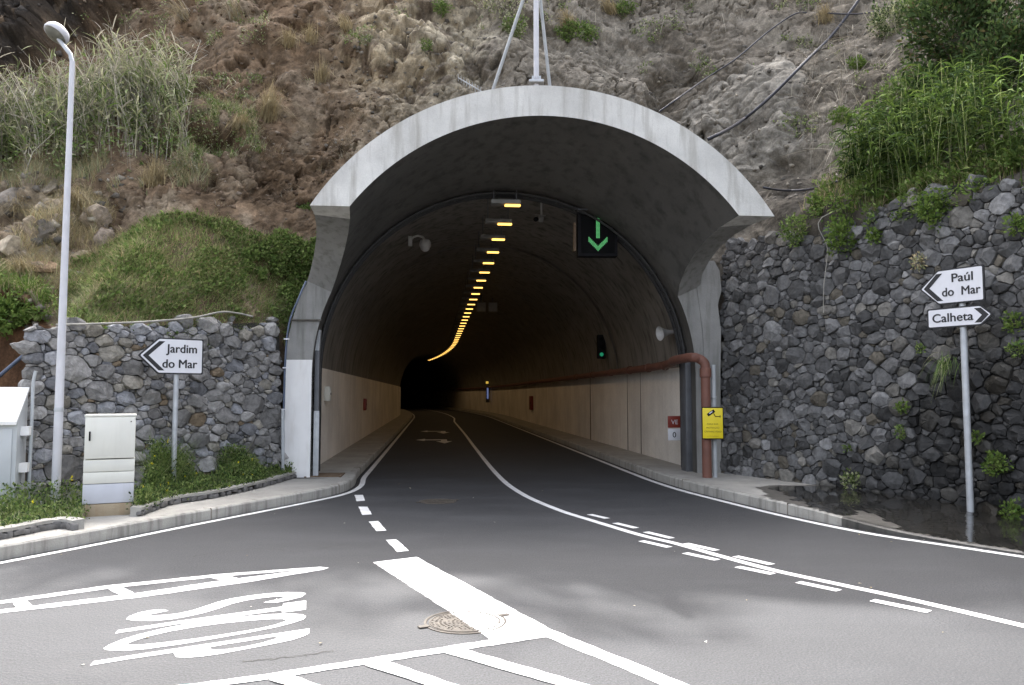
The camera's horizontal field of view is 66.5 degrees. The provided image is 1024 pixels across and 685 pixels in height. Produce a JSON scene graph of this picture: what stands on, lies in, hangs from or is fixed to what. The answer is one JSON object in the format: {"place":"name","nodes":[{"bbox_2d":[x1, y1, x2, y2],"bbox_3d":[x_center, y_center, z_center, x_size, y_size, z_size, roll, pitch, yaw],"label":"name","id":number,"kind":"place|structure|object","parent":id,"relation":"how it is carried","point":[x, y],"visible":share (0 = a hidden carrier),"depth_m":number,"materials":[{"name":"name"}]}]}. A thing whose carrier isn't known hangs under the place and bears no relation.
{"place":"outdoors","nodes":[
{"label":"outdoors","id":0,"kind":"place"},
{"bbox_2d":[0,476,90,526],"label":"weeds","id":1,"kind":"object","parent":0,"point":[30,510],"visible":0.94,"depth_m":9.72,"materials":[{"name":"green plant"}]},
{"bbox_2d":[0,409,410,542],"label":"pavement","id":2,"kind":"structure","parent":0,"point":[348,459],"depth_m":13.24,"materials":[{"name":"concrete"}]},
{"bbox_2d":[0,387,31,504],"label":"kiosk cabinet","id":3,"kind":"object","parent":2,"relation":"on","point":[15,430],"visible":0.72,"depth_m":10.35,"materials":[{"name":"grey metal"}]},
{"bbox_2d":[27,371,37,498],"bbox_3d":[-6.515,1.286,10.585,0.063,1.811,0.145,2,-4,-22],"label":"conduit pipe","id":4,"kind":"object","parent":3,"relation":"attached to","point":[31,422],"depth_m":10.58,"materials":[{"name":"metal"}]},
{"bbox_2d":[0,516,83,539],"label":"stone edging","id":5,"kind":"object","parent":2,"relation":"on","point":[64,522],"visible":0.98,"depth_m":8.89,"materials":[{"name":"stone"}]},
{"bbox_2d":[44,21,74,502],"bbox_3d":[-6.354,-1.116,10.743,0.461,6.760,0.315,-2,-4,26],"label":"street lamp","id":6,"kind":"object","parent":2,"relation":"on","point":[56,32],"visible":0.98,"depth_m":10.71,"materials":[{"name":"metal"}]},
{"bbox_2d":[82,414,136,516],"bbox_3d":[-5.264,1.612,10.216,0.604,1.345,0.365,2,-4,-25],"label":"utility cabinet","id":7,"kind":"object","parent":2,"relation":"on","point":[109,465],"visible":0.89,"depth_m":10.07,"materials":[{"name":"metal"}]},
{"bbox_2d":[10,314,288,506],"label":"stone wall","id":8,"kind":"structure","parent":2,"relation":"on","point":[233,393],"depth_m":12.46,"materials":[{"name":"stone"}]},
{"bbox_2d":[56,311,252,325],"bbox_3d":[-5.561,-0.388,12.720,0.325,0.486,3.492,-2,-4,32],"label":"hose","id":9,"kind":"object","parent":8,"relation":"on","point":[109,323],"visible":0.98,"depth_m":12.33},
{"bbox_2d":[130,472,296,515],"bbox_3d":[-4.461,2.403,12.483,0.377,0.269,5.079,-1,-4,11],"label":"stone edging","id":10,"kind":"object","parent":2,"relation":"on","point":[138,510],"visible":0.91,"depth_m":11.63,"materials":[{"name":"stone"}]},
{"bbox_2d":[126,426,294,509],"label":"weeds","id":11,"kind":"object","parent":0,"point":[236,467],"visible":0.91,"depth_m":12.12,"materials":[{"name":"green plant"}]},
{"bbox_2d":[0,406,1023,684],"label":"road","id":12,"kind":"structure","parent":0,"point":[676,612],"depth_m":6.90,"materials":[{"name":"asphalt"}]},
{"bbox_2d":[0,567,326,612],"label":"island marking","id":13,"kind":"object","parent":12,"relation":"on","point":[21,604],"visible":1,"depth_m":6.85,"materials":[{"name":"paint"}]},
{"bbox_2d":[91,592,308,664],"bbox_3d":[-2.215,2.089,5.828,1.346,0.001,1.570,1,-4,-16],"label":"stop lettering","id":14,"kind":"object","parent":12,"relation":"on","point":[189,651],"visible":1,"depth_m":5.72,"materials":[{"name":"paint"}]},
{"bbox_2d":[0,409,412,559],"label":"kerb","id":15,"kind":"structure","parent":12,"relation":"on","point":[29,546],"depth_m":10.10,"materials":[{"name":"concrete"}]},
{"bbox_2d":[0,413,414,563],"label":"edge line","id":16,"kind":"object","parent":12,"relation":"on","point":[363,479],"visible":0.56,"depth_m":10.89,"materials":[{"name":"paint"}]},
{"bbox_2d":[355,495,408,551],"bbox_3d":[-1.936,2.422,10.833,0.232,0.004,5.043,1,-4,-16],"label":"junction dash","id":17,"kind":"object","parent":12,"relation":"on","point":[397,545],"visible":1,"depth_m":10.05,"materials":[{"name":"paint"}]},
{"bbox_2d":[184,557,687,684],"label":"stop bar","id":18,"kind":"object","parent":12,"relation":"on","point":[446,591],"visible":1,"depth_m":5.40,"materials":[{"name":"paint"}]},
{"bbox_2d":[416,499,458,503],"bbox_3d":[-1.183,2.529,12.447,0.598,0.012,0.598,-1,-4,14],"label":"manhole cover","id":19,"kind":"object","parent":12,"relation":"on","point":[436,501],"visible":1,"depth_m":12.43,"materials":[{"name":"metal"}]},
{"bbox_2d":[417,610,509,634],"bbox_3d":[-0.350,2.089,5.856,0.618,0.012,0.618,-2,-4,23],"label":"manhole cover","id":20,"kind":"object","parent":12,"relation":"in","point":[447,622],"visible":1,"depth_m":5.80,"materials":[{"name":"metal"}]},
{"bbox_2d":[320,198,680,464],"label":"tunnel","id":21,"kind":"structure","parent":12,"relation":"on","point":[561,306],"depth_m":25.06,"materials":[{"name":"concrete"}]},
{"bbox_2d":[408,235,430,251],"bbox_3d":[-2.393,-2.689,18.874,0.901,1.021,0.287,-1,-4,10],"label":"dome camera","id":22,"kind":"object","parent":21,"relation":"attached to","point":[424,244],"visible":0.99,"depth_m":18.74,"materials":[{"name":"grey plastic"}]},
{"bbox_2d":[480,217,504,240],"bbox_3d":[-0.478,-2.847,19.311,0.600,0.645,0.220,0,-4,-6],"label":"ceiling lamp","id":23,"kind":"object","parent":21,"relation":"attached to","point":[501,237],"visible":0.94,"depth_m":19.22,"materials":[{"name":"black"}]},
{"bbox_2d":[485,199,511,225],"bbox_3d":[-0.304,-2.963,17.574,0.600,0.645,0.220,0,-4,-6],"label":"ceiling lamp","id":24,"kind":"object","parent":21,"relation":"attached to","point":[508,221],"visible":0.94,"depth_m":17.47,"materials":[{"name":"black"}]},
{"bbox_2d":[597,335,605,358],"bbox_3d":[2.868,0.132,24.130,0.480,0.740,0.230,0,-4,0],"label":"traffic light","id":25,"kind":"object","parent":21,"relation":"attached to","point":[601,348],"visible":0.96,"depth_m":24.04,"materials":[{"name":"black plastic"}]},
{"bbox_2d":[285,85,773,477],"bbox_3d":[0.022,-0.745,15.399,8.719,7.040,4.589,0,-4,-6],"label":"tunnel portal","id":26,"kind":"object","parent":12,"relation":"on","point":[676,205],"visible":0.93,"depth_m":14.26,"materials":[{"name":"concrete"}]},
{"bbox_2d":[281,281,306,468],"bbox_3d":[-4.083,0.647,14.624,0.459,3.679,0.163,2,-4,-32],"label":"riser cable","id":27,"kind":"object","parent":26,"relation":"attached to","point":[283,417],"visible":0.97,"depth_m":14.55,"materials":[{"name":"metal"}]},
{"bbox_2d":[313,330,321,475],"bbox_3d":[-3.754,1.153,15.026,0.117,2.802,0.185,0,-4,-6],"label":"cable channel","id":28,"kind":"object","parent":26,"relation":"attached to","point":[316,411],"visible":0.84,"depth_m":14.96,"materials":[{"name":"metal"}]},
{"bbox_2d":[319,191,685,470],"bbox_3d":[-0.130,-0.253,15.849,7.436,5.617,0.460,0,-4,-6],"label":"cable bundle","id":29,"kind":"object","parent":26,"relation":"attached to","point":[637,256],"visible":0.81,"depth_m":15.96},
{"bbox_2d":[491,190,520,206],"bbox_3d":[-0.130,-3.079,15.836,0.600,0.645,0.220,0,-4,-6],"label":"ceiling lamp","id":30,"kind":"object","parent":26,"relation":"hanging from","point":[516,202],"visible":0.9,"depth_m":15.73,"materials":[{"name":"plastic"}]},
{"bbox_2d":[492,0,550,88],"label":"mast","id":31,"kind":"object","parent":26,"relation":"on","point":[536,79],"visible":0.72,"depth_m":14.01,"materials":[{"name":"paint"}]},
{"bbox_2d":[573,208,617,257],"bbox_3d":[1.733,-2.438,16.117,0.925,1.330,0.440,0,-4,-3],"label":"lane signal","id":32,"kind":"object","parent":26,"relation":"attached to","point":[596,239],"visible":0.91,"depth_m":16.06,"materials":[{"name":"black plastic"}]},
{"bbox_2d":[668,416,679,439],"bbox_3d":[3.490,1.832,16.695,0.320,0.520,0.025,0,-4,-6],"label":"distance sign","id":33,"kind":"object","parent":26,"relation":"attached to","point":[673,422],"visible":0.9,"depth_m":16.68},
{"bbox_2d":[680,362,692,471],"bbox_3d":[3.619,1.412,15.883,0.230,2.400,0.510,0,-4,-6],"label":"cable channel","id":34,"kind":"object","parent":26,"relation":"attached to","point":[686,418],"visible":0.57,"depth_m":15.82,"materials":[{"name":"metal"}]},
{"bbox_2d":[401,404,842,525],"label":"kerb","id":35,"kind":"structure","parent":12,"relation":"on","point":[767,503],"depth_m":13.52,"materials":[{"name":"concrete"}]},
{"bbox_2d":[407,407,1023,627],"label":"line","id":36,"kind":"object","parent":12,"relation":"on","point":[498,475],"visible":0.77,"depth_m":7.91,"materials":[{"name":"paint"}]},
{"bbox_2d":[429,407,1023,557],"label":"edge line","id":37,"kind":"object","parent":12,"relation":"on","point":[637,475],"visible":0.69,"depth_m":11.17,"materials":[{"name":"paint"}]},
{"bbox_2d":[587,514,931,612],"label":"dashed road markings","id":38,"kind":"object","parent":12,"relation":"on","point":[801,582],"visible":1,"depth_m":7.95,"materials":[{"name":"paint"}]},
{"bbox_2d":[841,517,1023,554],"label":"kerb","id":39,"kind":"structure","parent":12,"relation":"on","point":[854,523],"depth_m":9.34,"materials":[{"name":"concrete"}]},
{"bbox_2d":[0,0,1023,472],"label":"cliff","id":40,"kind":"structure","parent":0,"point":[768,142],"depth_m":17.72,"materials":[{"name":"stone"}]},
{"bbox_2d":[0,235,24,256],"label":"boulder","id":41,"kind":"object","parent":40,"relation":"on","point":[8,243],"visible":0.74,"depth_m":13.30,"materials":[{"name":"stone"}]},
{"bbox_2d":[0,187,30,219],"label":"boulder","id":42,"kind":"object","parent":40,"relation":"on","point":[4,198],"visible":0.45,"depth_m":15.41,"materials":[{"name":"stone"}]},
{"bbox_2d":[0,192,33,216],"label":"grass tuft","id":43,"kind":"object","parent":40,"relation":"on","point":[14,208],"visible":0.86,"depth_m":15.33,"materials":[{"name":"plant"}]},
{"bbox_2d":[0,296,36,339],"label":"shrub","id":44,"kind":"object","parent":40,"relation":"on","point":[5,327],"visible":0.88,"depth_m":12.15,"materials":[{"name":"green plant"}]},
{"bbox_2d":[0,249,41,278],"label":"grass tuft","id":45,"kind":"object","parent":40,"relation":"on","point":[22,266],"visible":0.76,"depth_m":12.84,"materials":[{"name":"plant"}]},
{"bbox_2d":[0,253,58,323],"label":"bright weeds","id":46,"kind":"object","parent":40,"relation":"on","point":[45,298],"visible":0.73,"depth_m":12.36,"materials":[{"name":"green plant"}]},
{"bbox_2d":[28,261,58,273],"bbox_3d":[-7.968,-1.263,13.229,0.508,0.268,0.446,2,-4,-31],"label":"boulder","id":47,"kind":"object","parent":40,"relation":"on","point":[50,269],"visible":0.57,"depth_m":13.12,"materials":[{"name":"stone"}]},
{"bbox_2d":[34,219,56,240],"bbox_3d":[-8.312,-1.989,13.934,0.376,0.399,0.345,1,-1,-9],"label":"boulder","id":48,"kind":"object","parent":40,"relation":"on","point":[45,233],"visible":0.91,"depth_m":13.82,"materials":[{"name":"stone"}]},
{"bbox_2d":[36,181,95,211],"bbox_3d":[-8.311,-2.546,14.474,1.364,1.030,1.277,0,-4,0],"label":"grass tuft","id":49,"kind":"object","parent":40,"relation":"on","point":[76,198],"visible":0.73,"depth_m":14.67,"materials":[{"name":"plant"}]},
{"bbox_2d":[79,203,111,228],"bbox_3d":[-7.900,-2.354,14.819,0.407,0.516,0.492,-3,-27,39],"label":"boulder","id":50,"kind":"object","parent":40,"relation":"on","point":[99,213],"visible":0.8,"depth_m":14.71,"materials":[{"name":"stone"}]},
{"bbox_2d":[92,227,114,246],"bbox_3d":[-7.557,-1.768,14.540,0.467,0.736,0.643,1,12,-14],"label":"boulder","id":51,"kind":"object","parent":40,"relation":"on","point":[101,232],"visible":0.33,"depth_m":14.32,"materials":[{"name":"stone"}]},
{"bbox_2d":[0,144,217,304],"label":"dry grass","id":52,"kind":"structure","parent":40,"relation":"on","point":[89,166],"depth_m":15.03,"materials":[{"name":"plant"}]},
{"bbox_2d":[0,7,238,176],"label":"cane brake","id":53,"kind":"object","parent":40,"relation":"on","point":[116,85],"visible":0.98,"depth_m":16.33,"materials":[{"name":"green plant"}]},
{"bbox_2d":[120,140,180,189],"bbox_3d":[-6.959,-3.329,15.130,1.117,1.300,1.539,-3,-5,40],"label":"grass tuft","id":54,"kind":"object","parent":40,"relation":"on","point":[153,178],"visible":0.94,"depth_m":15.28,"materials":[{"name":"plant"}]},
{"bbox_2d":[143,0,190,30],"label":"grass tuft","id":55,"kind":"object","parent":40,"relation":"on","point":[179,12],"visible":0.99,"depth_m":18.76,"materials":[{"name":"plant"}]},
{"bbox_2d":[48,270,291,330],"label":"dry grass","id":56,"kind":"structure","parent":40,"relation":"on","point":[94,290],"depth_m":12.70,"materials":[{"name":"plant"}]},
{"bbox_2d":[51,206,315,347],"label":"bank grass","id":57,"kind":"structure","parent":40,"relation":"on","point":[294,248],"depth_m":14.14,"materials":[{"name":"green plant"}]},
{"bbox_2d":[165,88,266,171],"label":"ledge grass","id":58,"kind":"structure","parent":40,"relation":"on","point":[215,113],"depth_m":16.39,"materials":[{"name":"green plant"}]},
{"bbox_2d":[220,0,247,20],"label":"grass tuft","id":59,"kind":"object","parent":40,"relation":"on","point":[235,11],"visible":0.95,"depth_m":18.73,"materials":[{"name":"plant"}]},
{"bbox_2d":[218,109,265,138],"bbox_3d":[-5.597,-4.426,16.402,1.184,0.972,1.200,0,-4,0],"label":"grass tuft","id":60,"kind":"object","parent":40,"relation":"on","point":[237,122],"visible":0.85,"depth_m":16.39,"materials":[{"name":"plant"}]},
{"bbox_2d":[240,72,306,128],"bbox_3d":[-5.036,-5.128,16.666,1.705,1.676,1.765,2,-4,-25],"label":"grass tuft","id":61,"kind":"object","parent":40,"relation":"on","point":[269,108],"visible":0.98,"depth_m":16.79,"materials":[{"name":"plant"}]},
{"bbox_2d":[271,23,305,48],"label":"grass tuft","id":62,"kind":"object","parent":40,"relation":"on","point":[290,40],"visible":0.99,"depth_m":17.86,"materials":[{"name":"plant"}]},
{"bbox_2d":[298,18,327,45],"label":"grass tuft","id":63,"kind":"object","parent":40,"relation":"on","point":[310,37],"visible":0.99,"depth_m":18.05,"materials":[{"name":"plant"}]},
{"bbox_2d":[313,51,343,83],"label":"grass tuft","id":64,"kind":"object","parent":40,"relation":"on","point":[325,73],"visible":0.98,"depth_m":17.70,"materials":[{"name":"plant"}]},
{"bbox_2d":[316,8,354,32],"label":"grass tuft","id":65,"kind":"object","parent":40,"relation":"on","point":[343,22],"visible":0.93,"depth_m":18.23,"materials":[{"name":"plant"}]},
{"bbox_2d":[431,0,454,17],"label":"shrub","id":66,"kind":"object","parent":40,"relation":"on","point":[438,7],"visible":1,"depth_m":18.76,"materials":[{"name":"green plant"}]},
{"bbox_2d":[0,0,917,328],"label":"loose stones","id":67,"kind":"object","parent":40,"relation":"on","point":[114,196],"visible":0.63,"depth_m":17.45,"materials":[{"name":"stone"}]},
{"bbox_2d":[72,0,913,213],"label":"scrub","id":68,"kind":"object","parent":40,"relation":"on","point":[246,96],"visible":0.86,"depth_m":17.89,"materials":[{"name":"green plant"}]},
{"bbox_2d":[471,0,529,19],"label":"shrub","id":69,"kind":"object","parent":40,"relation":"on","point":[502,4],"visible":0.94,"depth_m":18.56,"materials":[{"name":"green plant"}]},
{"bbox_2d":[499,10,528,38],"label":"shrub","id":70,"kind":"object","parent":40,"relation":"on","point":[518,30],"visible":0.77,"depth_m":18.30,"materials":[{"name":"green plant"}]},
{"bbox_2d":[546,5,580,33],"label":"grass tuft","id":71,"kind":"object","parent":40,"relation":"on","point":[566,16],"visible":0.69,"depth_m":18.80,"materials":[{"name":"plant"}]},
{"bbox_2d":[553,18,601,44],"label":"shrub","id":72,"kind":"object","parent":40,"relation":"on","point":[572,30],"visible":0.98,"depth_m":18.75,"materials":[{"name":"green plant"}]},
{"bbox_2d":[616,0,639,18],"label":"shrub","id":73,"kind":"object","parent":40,"relation":"on","point":[631,4],"visible":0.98,"depth_m":19.48,"materials":[{"name":"green plant"}]},
{"bbox_2d":[481,0,927,171],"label":"dry vines","id":74,"kind":"object","parent":40,"relation":"hanging from","point":[840,97],"visible":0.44,"depth_m":16.61,"materials":[{"name":"plant"}]},
{"bbox_2d":[659,12,806,112],"bbox_3d":[4.454,-6.035,16.872,1.394,4.062,6.176,-4,-5,44],"label":"hose","id":75,"kind":"object","parent":40,"relation":"attached to","point":[684,93],"visible":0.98,"depth_m":18.12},
{"bbox_2d":[707,0,859,140],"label":"hose","id":76,"kind":"object","parent":40,"relation":"attached to","point":[771,95],"visible":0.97,"depth_m":16.71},
{"bbox_2d":[803,2,839,23],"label":"grass tuft","id":77,"kind":"object","parent":40,"relation":"on","point":[823,15],"visible":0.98,"depth_m":18.29,"materials":[{"name":"plant"}]},
{"bbox_2d":[826,104,856,125],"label":"shrub","id":78,"kind":"object","parent":40,"relation":"on","point":[841,110],"visible":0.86,"depth_m":15.56,"materials":[{"name":"green plant"}]},
{"bbox_2d":[845,54,869,69],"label":"shrub","id":79,"kind":"object","parent":40,"relation":"on","point":[860,63],"visible":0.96,"depth_m":16.73,"materials":[{"name":"green plant"}]},
{"bbox_2d":[866,0,909,41],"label":"shrub","id":80,"kind":"object","parent":40,"relation":"on","point":[882,26],"visible":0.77,"depth_m":16.89,"materials":[{"name":"green plant"}]},
{"bbox_2d":[875,68,914,112],"bbox_3d":[7.448,-4.720,14.813,1.055,0.992,0.846,0,-4,0],"label":"shrub","id":81,"kind":"object","parent":40,"relation":"on","point":[886,91],"visible":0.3,"depth_m":14.81,"materials":[{"name":"green plant"}]},
{"bbox_2d":[790,49,1023,228],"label":"reed bed","id":82,"kind":"object","parent":40,"relation":"on","point":[927,131],"visible":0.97,"depth_m":12.52,"materials":[{"name":"green plant"}]},
{"bbox_2d":[904,53,1000,104],"bbox_3d":[7.899,-4.584,14.016,1.626,1.313,1.325,0,-4,0],"label":"bush","id":83,"kind":"object","parent":40,"relation":"on","point":[937,67],"visible":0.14,"depth_m":13.99,"materials":[{"name":"green plant"}]},
{"bbox_2d":[891,0,1016,73],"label":"bush","id":84,"kind":"object","parent":40,"relation":"on","point":[928,36],"visible":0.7,"depth_m":14.23,"materials":[{"name":"green plant"}]},
{"bbox_2d":[926,0,1023,41],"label":"bush","id":85,"kind":"object","parent":40,"relation":"on","point":[981,2],"visible":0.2,"depth_m":14.35,"materials":[{"name":"green plant"}]},
{"bbox_2d":[951,0,1023,98],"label":"bush","id":86,"kind":"object","parent":40,"relation":"on","point":[989,42],"visible":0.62,"depth_m":13.15,"materials":[{"name":"green plant"}]},
{"bbox_2d":[980,0,1023,81],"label":"bush","id":87,"kind":"object","parent":40,"relation":"on","point":[1020,7],"visible":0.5,"depth_m":13.14,"materials":[{"name":"green plant"}]},
{"bbox_2d":[402,404,810,496],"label":"pavement","id":88,"kind":"structure","parent":0,"point":[748,484],"depth_m":16.82,"materials":[{"name":"concrete"}]},
{"bbox_2d":[427,353,711,477],"bbox_3d":[-2.659,4.542,62.317,3.420,2.343,96.535,1,-4,-9],"label":"drain pipe","id":89,"kind":"object","parent":88,"relation":"on","point":[702,361],"visible":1,"depth_m":15.36,"materials":[{"name":"metal"}]},
{"bbox_2d":[701,407,723,438],"bbox_3d":[3.728,1.498,14.500,0.400,0.600,0.027,0,-4,3],"label":"warning sign","id":90,"kind":"object","parent":89,"relation":"attached to","point":[712,423],"visible":1,"depth_m":14.49,"materials":[{"name":"yellow plastic"}]},
{"bbox_2d":[711,365,716,476],"bbox_3d":[3.805,1.476,14.699,0.108,2.114,0.108,0,-4,0],"label":"sign post","id":91,"kind":"object","parent":88,"relation":"on","point":[713,404],"visible":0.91,"depth_m":14.68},
{"bbox_2d":[719,174,1023,519],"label":"stone wall","id":92,"kind":"structure","parent":88,"relation":"on","point":[809,387],"depth_m":12.53,"materials":[{"name":"stone"}]},
{"bbox_2d":[776,212,810,247],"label":"wall plant","id":93,"kind":"object","parent":92,"relation":"attached to","point":[796,230],"depth_m":14.12,"materials":[{"name":"green plant"}]},
{"bbox_2d":[822,213,859,256],"bbox_3d":[5.601,-1.802,13.168,0.686,0.789,0.494,-2,-4,27],"label":"wall plant","id":94,"kind":"object","parent":92,"relation":"attached to","point":[834,233],"depth_m":13.13,"materials":[{"name":"green plant"}]},
{"bbox_2d":[838,467,860,489],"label":"wall plant","id":95,"kind":"object","parent":92,"relation":"attached to","point":[846,476],"depth_m":12.63,"materials":[{"name":"green plant"}]},
{"bbox_2d":[864,226,883,245],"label":"wall plant","id":96,"kind":"object","parent":92,"relation":"attached to","point":[874,230],"depth_m":12.62,"materials":[{"name":"green plant"}]},
{"bbox_2d":[913,190,949,234],"bbox_3d":[6.328,-1.956,11.736,0.597,0.697,0.411,0,-4,0],"label":"wall plant","id":97,"kind":"object","parent":92,"relation":"attached to","point":[921,210],"depth_m":11.71,"materials":[{"name":"green plant"}]},
{"bbox_2d":[914,353,960,394],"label":"hanging grass","id":98,"kind":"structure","parent":92,"relation":"attached to","point":[944,363],"depth_m":11.24,"materials":[{"name":"green plant"}]},
{"bbox_2d":[980,450,1014,477],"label":"wall plant","id":99,"kind":"object","parent":92,"relation":"attached to","point":[989,459],"depth_m":10.58,"materials":[{"name":"green plant"}]},
{"bbox_2d":[997,496,1023,519],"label":"wall plant","id":100,"kind":"object","parent":92,"relation":"attached to","point":[1013,511],"depth_m":10.35,"materials":[{"name":"green plant"}]},
{"bbox_2d":[999,310,1023,333],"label":"wall plant","id":101,"kind":"object","parent":92,"relation":"attached to","point":[1017,323],"depth_m":10.55,"materials":[{"name":"green plant"}]},
{"bbox_2d":[1000,212,1023,236],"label":"wall plant","id":102,"kind":"object","parent":92,"relation":"attached to","point":[1017,216],"depth_m":10.65,"materials":[{"name":"green plant"}]},
{"bbox_2d":[1004,337,1023,358],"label":"wall plant","id":103,"kind":"object","parent":92,"relation":"attached to","point":[1009,346],"depth_m":10.49,"materials":[{"name":"green plant"}]},
{"bbox_2d":[756,484,1017,549],"bbox_3d":[5.902,2.315,10.617,3.367,0.130,6.123,2,-4,-24],"label":"damp patch","id":104,"kind":"object","parent":88,"relation":"on","point":[871,518],"visible":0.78,"depth_m":10.55,"materials":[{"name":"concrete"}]},
{"bbox_2d":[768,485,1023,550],"bbox_3d":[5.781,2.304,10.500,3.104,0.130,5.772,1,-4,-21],"label":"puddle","id":105,"kind":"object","parent":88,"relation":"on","point":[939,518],"visible":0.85,"depth_m":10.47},
{"bbox_2d":[920,264,993,511],"bbox_3d":[6.251,0.665,10.880,0.176,3.422,0.982,2,-5,-33],"label":"direction sign","id":106,"kind":"object","parent":88,"relation":"on","point":[962,286],"visible":0.98,"depth_m":10.82,"materials":[{"name":"metal"}]},
{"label":"soil","id":107,"kind":"structure","parent":0,"visible":0},
{"bbox_2d":[138,338,203,481],"bbox_3d":[-5.302,1.144,12.072,0.961,2.427,0.108,3,-5,-41],"label":"direction sign","id":108,"kind":"object","parent":107,"relation":"on","point":[176,357],"visible":1,"depth_m":12.12,"materials":[{"name":"metal"}]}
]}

